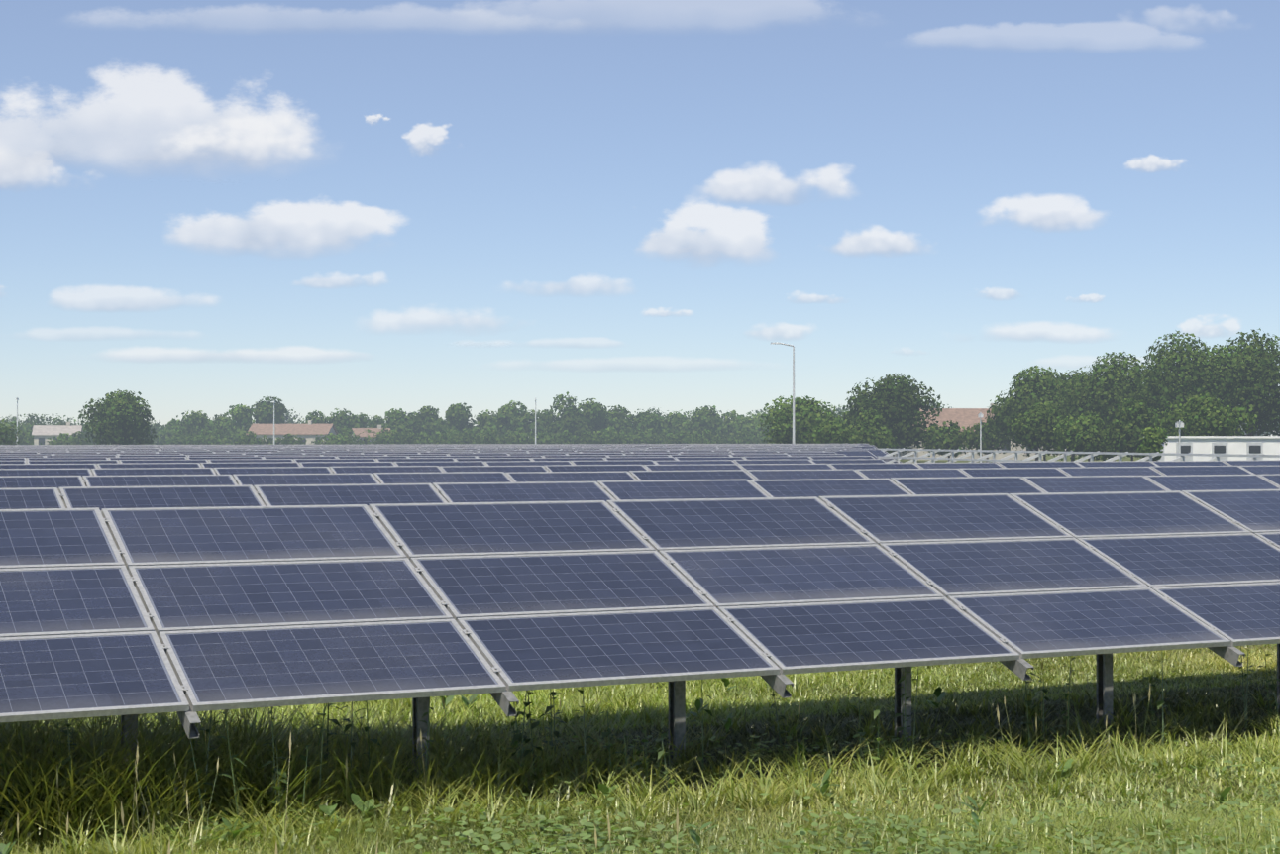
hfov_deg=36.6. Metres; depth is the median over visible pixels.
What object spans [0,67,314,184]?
cloud
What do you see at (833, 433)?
bush
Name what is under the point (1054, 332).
cloud
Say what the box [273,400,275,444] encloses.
pole
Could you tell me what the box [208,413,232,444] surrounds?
tree
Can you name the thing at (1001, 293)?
cloud
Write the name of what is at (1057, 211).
cloud
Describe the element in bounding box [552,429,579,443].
bush
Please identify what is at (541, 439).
bush
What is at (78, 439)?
bush
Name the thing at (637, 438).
bush
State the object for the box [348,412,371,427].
tree
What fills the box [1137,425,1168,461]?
bush
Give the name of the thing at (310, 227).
cloud
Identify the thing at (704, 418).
tree
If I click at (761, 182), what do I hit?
cloud
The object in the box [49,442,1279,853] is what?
ground
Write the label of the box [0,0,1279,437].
sky
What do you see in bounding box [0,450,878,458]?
solar row
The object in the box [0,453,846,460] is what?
solar row
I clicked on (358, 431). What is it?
house
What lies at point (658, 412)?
tree
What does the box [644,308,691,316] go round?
cloud
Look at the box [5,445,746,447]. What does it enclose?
solar row
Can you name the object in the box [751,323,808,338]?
cloud
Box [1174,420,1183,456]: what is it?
pole
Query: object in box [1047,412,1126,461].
bush
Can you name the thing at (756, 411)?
tree
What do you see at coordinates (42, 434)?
house
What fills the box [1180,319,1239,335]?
cloud
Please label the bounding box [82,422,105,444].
tree
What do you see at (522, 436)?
bush
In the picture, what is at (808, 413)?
tree
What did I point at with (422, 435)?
bush
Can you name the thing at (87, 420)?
tree
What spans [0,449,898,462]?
solar row
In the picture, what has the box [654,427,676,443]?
bush
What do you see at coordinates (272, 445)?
solar row
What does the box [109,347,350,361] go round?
cloud
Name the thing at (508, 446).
solar row
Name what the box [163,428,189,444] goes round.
bush
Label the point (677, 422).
tree
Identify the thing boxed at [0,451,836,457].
solar row
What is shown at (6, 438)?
tree
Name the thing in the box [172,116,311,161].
cloud
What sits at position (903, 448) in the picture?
tree
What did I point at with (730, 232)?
cloud
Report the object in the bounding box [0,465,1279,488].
solar row
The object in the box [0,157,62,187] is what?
cloud
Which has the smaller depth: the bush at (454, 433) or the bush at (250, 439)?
the bush at (250, 439)
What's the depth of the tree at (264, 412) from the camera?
348.84 m
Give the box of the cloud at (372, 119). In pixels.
[365,113,389,123]
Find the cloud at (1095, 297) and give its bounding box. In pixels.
[1079,294,1101,302]
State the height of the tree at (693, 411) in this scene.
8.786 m
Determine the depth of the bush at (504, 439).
326.26 m
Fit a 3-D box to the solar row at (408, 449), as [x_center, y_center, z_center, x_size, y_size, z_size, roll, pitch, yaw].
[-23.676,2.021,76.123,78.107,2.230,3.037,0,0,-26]
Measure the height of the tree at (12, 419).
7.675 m
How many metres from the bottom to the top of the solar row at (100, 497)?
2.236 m
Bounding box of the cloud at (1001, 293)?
[983,289,1014,299]
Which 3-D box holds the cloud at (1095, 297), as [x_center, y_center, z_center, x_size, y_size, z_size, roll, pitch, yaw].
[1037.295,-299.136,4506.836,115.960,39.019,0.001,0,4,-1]
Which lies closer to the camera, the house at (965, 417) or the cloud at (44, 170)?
the house at (965, 417)
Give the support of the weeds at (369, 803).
on the ground at (1175, 796)
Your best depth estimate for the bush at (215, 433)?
325.17 m
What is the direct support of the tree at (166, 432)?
on the ground at (1175, 796)
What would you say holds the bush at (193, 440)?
on the ground at (1175, 796)
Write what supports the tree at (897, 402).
on the ground at (1175, 796)
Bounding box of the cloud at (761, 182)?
[703,164,849,202]
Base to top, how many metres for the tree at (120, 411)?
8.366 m
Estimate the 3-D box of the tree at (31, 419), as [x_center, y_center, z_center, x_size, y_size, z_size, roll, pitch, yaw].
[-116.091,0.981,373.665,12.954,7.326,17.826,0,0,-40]
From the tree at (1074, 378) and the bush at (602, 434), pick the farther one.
the bush at (602, 434)
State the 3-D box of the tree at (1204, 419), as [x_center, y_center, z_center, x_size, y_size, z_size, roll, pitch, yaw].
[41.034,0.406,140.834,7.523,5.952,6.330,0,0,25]
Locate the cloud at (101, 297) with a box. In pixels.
[53,286,212,310]
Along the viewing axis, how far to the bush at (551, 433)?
333.29 m
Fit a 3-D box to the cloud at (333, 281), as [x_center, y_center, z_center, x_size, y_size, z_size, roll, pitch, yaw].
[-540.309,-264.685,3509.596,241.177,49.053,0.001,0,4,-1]
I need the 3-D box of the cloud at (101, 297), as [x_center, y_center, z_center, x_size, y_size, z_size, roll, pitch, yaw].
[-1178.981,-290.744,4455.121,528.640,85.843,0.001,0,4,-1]
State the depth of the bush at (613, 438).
321.33 m
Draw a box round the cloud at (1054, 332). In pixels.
[992,322,1104,340]
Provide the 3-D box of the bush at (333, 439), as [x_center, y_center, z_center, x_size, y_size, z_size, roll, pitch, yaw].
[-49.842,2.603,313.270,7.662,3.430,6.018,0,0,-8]
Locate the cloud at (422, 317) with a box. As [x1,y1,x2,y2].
[372,309,511,346]
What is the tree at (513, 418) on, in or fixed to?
on the ground at (1175, 796)
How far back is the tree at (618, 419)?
342.99 m
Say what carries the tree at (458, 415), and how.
on the ground at (1175, 796)
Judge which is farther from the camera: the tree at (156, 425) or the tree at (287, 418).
the tree at (287, 418)
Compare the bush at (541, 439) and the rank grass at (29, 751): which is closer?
the rank grass at (29, 751)
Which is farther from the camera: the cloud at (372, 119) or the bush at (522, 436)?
the cloud at (372, 119)
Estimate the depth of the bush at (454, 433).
328.67 m
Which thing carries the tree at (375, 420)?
on the ground at (1175, 796)
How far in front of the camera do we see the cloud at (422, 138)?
4152.21 m
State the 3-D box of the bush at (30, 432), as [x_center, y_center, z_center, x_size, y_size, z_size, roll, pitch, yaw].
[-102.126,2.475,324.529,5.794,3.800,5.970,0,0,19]
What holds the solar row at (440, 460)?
on the ground at (1175, 796)
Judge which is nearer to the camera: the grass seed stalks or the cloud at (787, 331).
the grass seed stalks
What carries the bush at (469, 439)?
on the ground at (1175, 796)
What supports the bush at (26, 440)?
on the ground at (1175, 796)
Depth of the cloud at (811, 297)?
4171.07 m
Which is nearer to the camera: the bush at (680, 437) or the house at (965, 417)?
the house at (965, 417)
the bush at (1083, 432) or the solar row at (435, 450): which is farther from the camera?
the bush at (1083, 432)
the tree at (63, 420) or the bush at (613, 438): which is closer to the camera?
the bush at (613, 438)
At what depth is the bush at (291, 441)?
304.46 m
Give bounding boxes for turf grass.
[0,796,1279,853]
[1166,643,1276,650]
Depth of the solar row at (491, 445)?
128.76 m
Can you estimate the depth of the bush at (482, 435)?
324.99 m
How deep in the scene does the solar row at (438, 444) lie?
144.02 m
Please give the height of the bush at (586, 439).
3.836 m
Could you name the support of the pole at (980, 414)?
on the ground at (1175, 796)
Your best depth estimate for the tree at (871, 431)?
173.86 m
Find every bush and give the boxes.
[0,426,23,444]
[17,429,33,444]
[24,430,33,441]
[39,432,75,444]
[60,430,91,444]
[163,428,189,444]
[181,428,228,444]
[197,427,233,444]
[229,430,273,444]
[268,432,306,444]
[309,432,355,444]
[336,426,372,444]
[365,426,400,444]
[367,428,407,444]
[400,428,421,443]
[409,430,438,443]
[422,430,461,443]
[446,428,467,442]
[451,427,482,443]
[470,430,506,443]
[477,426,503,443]
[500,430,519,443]
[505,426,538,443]
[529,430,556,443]
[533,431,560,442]
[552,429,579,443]
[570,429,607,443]
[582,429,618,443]
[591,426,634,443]
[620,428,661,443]
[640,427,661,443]
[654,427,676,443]
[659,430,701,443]
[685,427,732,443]
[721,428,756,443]
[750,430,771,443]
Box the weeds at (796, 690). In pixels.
[0,645,1279,799]
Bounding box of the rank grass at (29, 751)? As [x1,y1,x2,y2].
[0,672,1279,853]
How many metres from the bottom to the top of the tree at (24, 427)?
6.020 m
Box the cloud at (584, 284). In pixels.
[545,277,623,292]
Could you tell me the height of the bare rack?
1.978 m
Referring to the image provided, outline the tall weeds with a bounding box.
[0,645,1279,838]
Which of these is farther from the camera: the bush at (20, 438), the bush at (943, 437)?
the bush at (20, 438)
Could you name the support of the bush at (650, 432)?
on the ground at (1175, 796)
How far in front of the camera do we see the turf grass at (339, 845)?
11.54 m
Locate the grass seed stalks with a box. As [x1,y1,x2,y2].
[16,660,1279,853]
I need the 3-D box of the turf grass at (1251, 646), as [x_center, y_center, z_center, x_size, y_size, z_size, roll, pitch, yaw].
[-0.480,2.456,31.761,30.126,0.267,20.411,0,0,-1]
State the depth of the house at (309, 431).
320.00 m
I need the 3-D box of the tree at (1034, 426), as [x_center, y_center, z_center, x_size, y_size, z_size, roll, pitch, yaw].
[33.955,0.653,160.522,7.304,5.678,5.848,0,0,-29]
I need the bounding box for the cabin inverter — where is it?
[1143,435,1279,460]
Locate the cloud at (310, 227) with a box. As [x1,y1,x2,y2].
[169,201,403,253]
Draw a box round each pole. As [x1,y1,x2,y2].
[15,397,18,441]
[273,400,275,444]
[534,397,535,443]
[770,342,795,443]
[977,412,982,462]
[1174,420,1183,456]
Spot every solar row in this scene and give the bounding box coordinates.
[0,443,868,445]
[0,444,688,446]
[0,444,877,448]
[0,445,855,448]
[0,445,875,449]
[0,447,861,450]
[0,448,901,462]
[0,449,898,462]
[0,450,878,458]
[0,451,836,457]
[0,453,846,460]
[0,455,874,463]
[0,458,886,469]
[0,459,1279,476]
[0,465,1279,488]
[0,473,1279,510]
[0,489,1279,783]
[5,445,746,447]
[5,446,852,450]
[57,443,867,445]
[87,443,859,446]
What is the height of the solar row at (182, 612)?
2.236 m
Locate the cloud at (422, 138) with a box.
[402,123,447,152]
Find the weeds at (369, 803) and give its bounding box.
[0,666,1231,853]
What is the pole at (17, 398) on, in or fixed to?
on the ground at (1175, 796)
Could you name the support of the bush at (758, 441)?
on the ground at (1175, 796)
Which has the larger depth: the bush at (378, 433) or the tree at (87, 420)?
the tree at (87, 420)
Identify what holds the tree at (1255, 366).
on the ground at (1175, 796)
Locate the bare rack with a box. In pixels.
[876,447,1279,462]
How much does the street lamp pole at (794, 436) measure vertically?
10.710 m
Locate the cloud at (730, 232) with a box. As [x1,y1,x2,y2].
[641,202,767,259]
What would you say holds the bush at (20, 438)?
on the ground at (1175, 796)
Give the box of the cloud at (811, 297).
[798,294,832,301]
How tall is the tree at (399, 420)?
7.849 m
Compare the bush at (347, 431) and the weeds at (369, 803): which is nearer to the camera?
the weeds at (369, 803)
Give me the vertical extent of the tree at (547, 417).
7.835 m
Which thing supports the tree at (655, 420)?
on the ground at (1175, 796)
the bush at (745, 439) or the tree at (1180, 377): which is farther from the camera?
the bush at (745, 439)
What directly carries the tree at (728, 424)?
on the ground at (1175, 796)
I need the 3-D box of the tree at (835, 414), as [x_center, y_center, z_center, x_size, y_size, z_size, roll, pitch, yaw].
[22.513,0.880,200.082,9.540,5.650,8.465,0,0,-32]
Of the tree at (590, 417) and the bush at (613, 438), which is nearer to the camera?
the bush at (613, 438)
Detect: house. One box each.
[31,422,83,444]
[245,420,338,444]
[347,425,390,444]
[894,403,1043,459]
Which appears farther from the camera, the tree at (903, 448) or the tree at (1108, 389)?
the tree at (903, 448)
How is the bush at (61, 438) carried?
on the ground at (1175, 796)
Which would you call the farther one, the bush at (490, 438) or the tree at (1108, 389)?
the bush at (490, 438)
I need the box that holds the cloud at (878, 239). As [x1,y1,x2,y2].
[834,225,918,254]
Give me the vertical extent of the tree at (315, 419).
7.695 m
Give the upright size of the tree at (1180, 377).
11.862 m
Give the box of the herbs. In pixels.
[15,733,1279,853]
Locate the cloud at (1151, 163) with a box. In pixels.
[1126,155,1182,171]
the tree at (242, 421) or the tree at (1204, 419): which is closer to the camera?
the tree at (1204, 419)
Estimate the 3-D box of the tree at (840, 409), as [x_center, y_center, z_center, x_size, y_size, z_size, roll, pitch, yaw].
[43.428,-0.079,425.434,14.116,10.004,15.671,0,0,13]
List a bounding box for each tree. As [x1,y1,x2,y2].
[0,413,73,429]
[0,416,20,425]
[0,419,23,444]
[0,421,32,436]
[42,416,84,425]
[78,389,157,444]
[81,410,101,426]
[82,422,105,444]
[143,420,164,444]
[147,419,182,444]
[171,410,226,443]
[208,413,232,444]
[221,403,255,443]
[250,395,287,424]
[281,409,304,424]
[302,410,330,424]
[327,408,356,440]
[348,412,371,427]
[367,415,385,427]
[381,408,421,438]
[408,405,453,441]
[438,402,475,435]
[467,409,511,437]
[491,400,538,435]
[524,409,560,435]
[545,391,580,438]
[573,398,608,438]
[594,404,647,435]
[631,410,667,436]
[632,407,665,420]
[657,411,691,438]
[666,408,699,421]
[682,405,726,435]
[721,410,748,439]
[733,412,774,436]
[746,410,763,418]
[757,395,849,443]
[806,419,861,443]
[829,404,849,419]
[830,408,896,432]
[840,372,942,456]
[848,409,898,453]
[894,442,913,453]
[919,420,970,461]
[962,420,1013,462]
[984,364,1074,460]
[1005,401,1077,460]
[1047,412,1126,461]
[1051,369,1094,461]
[1054,351,1155,461]
[1104,397,1163,460]
[1121,330,1259,432]
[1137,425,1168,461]
[1154,392,1259,435]
[1192,327,1279,435]
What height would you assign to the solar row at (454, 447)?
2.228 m
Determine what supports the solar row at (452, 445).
on the ground at (1175, 796)
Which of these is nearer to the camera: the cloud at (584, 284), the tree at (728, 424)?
the tree at (728, 424)
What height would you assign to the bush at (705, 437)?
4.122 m
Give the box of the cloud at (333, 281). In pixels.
[305,274,382,287]
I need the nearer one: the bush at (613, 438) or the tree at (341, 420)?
the bush at (613, 438)
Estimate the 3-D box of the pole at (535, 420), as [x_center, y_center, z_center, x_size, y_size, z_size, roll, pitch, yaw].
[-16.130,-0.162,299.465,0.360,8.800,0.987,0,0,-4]
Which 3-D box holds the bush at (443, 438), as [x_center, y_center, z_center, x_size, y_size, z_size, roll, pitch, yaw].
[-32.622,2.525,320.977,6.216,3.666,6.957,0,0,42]
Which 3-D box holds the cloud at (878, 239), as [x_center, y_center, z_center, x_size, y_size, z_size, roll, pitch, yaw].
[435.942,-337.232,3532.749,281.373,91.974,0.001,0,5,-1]
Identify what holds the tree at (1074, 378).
on the ground at (1175, 796)
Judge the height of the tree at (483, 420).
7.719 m
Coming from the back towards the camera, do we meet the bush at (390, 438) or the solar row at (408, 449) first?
the bush at (390, 438)
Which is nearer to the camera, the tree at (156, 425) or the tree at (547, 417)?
the tree at (547, 417)
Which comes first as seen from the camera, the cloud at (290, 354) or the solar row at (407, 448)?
the solar row at (407, 448)
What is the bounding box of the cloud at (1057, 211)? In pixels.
[988,194,1101,228]
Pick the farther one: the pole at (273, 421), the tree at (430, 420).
the tree at (430, 420)
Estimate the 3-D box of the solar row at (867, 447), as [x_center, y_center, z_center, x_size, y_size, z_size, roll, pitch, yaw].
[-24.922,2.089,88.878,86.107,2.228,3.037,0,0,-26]
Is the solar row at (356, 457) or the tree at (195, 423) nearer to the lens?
the solar row at (356, 457)
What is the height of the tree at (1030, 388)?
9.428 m
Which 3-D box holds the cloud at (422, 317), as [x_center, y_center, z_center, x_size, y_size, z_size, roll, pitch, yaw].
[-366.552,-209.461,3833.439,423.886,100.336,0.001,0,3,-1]
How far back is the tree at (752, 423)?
339.25 m
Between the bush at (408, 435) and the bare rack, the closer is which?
the bare rack
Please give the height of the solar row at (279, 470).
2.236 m
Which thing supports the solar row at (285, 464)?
on the ground at (1175, 796)
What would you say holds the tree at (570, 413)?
on the ground at (1175, 796)

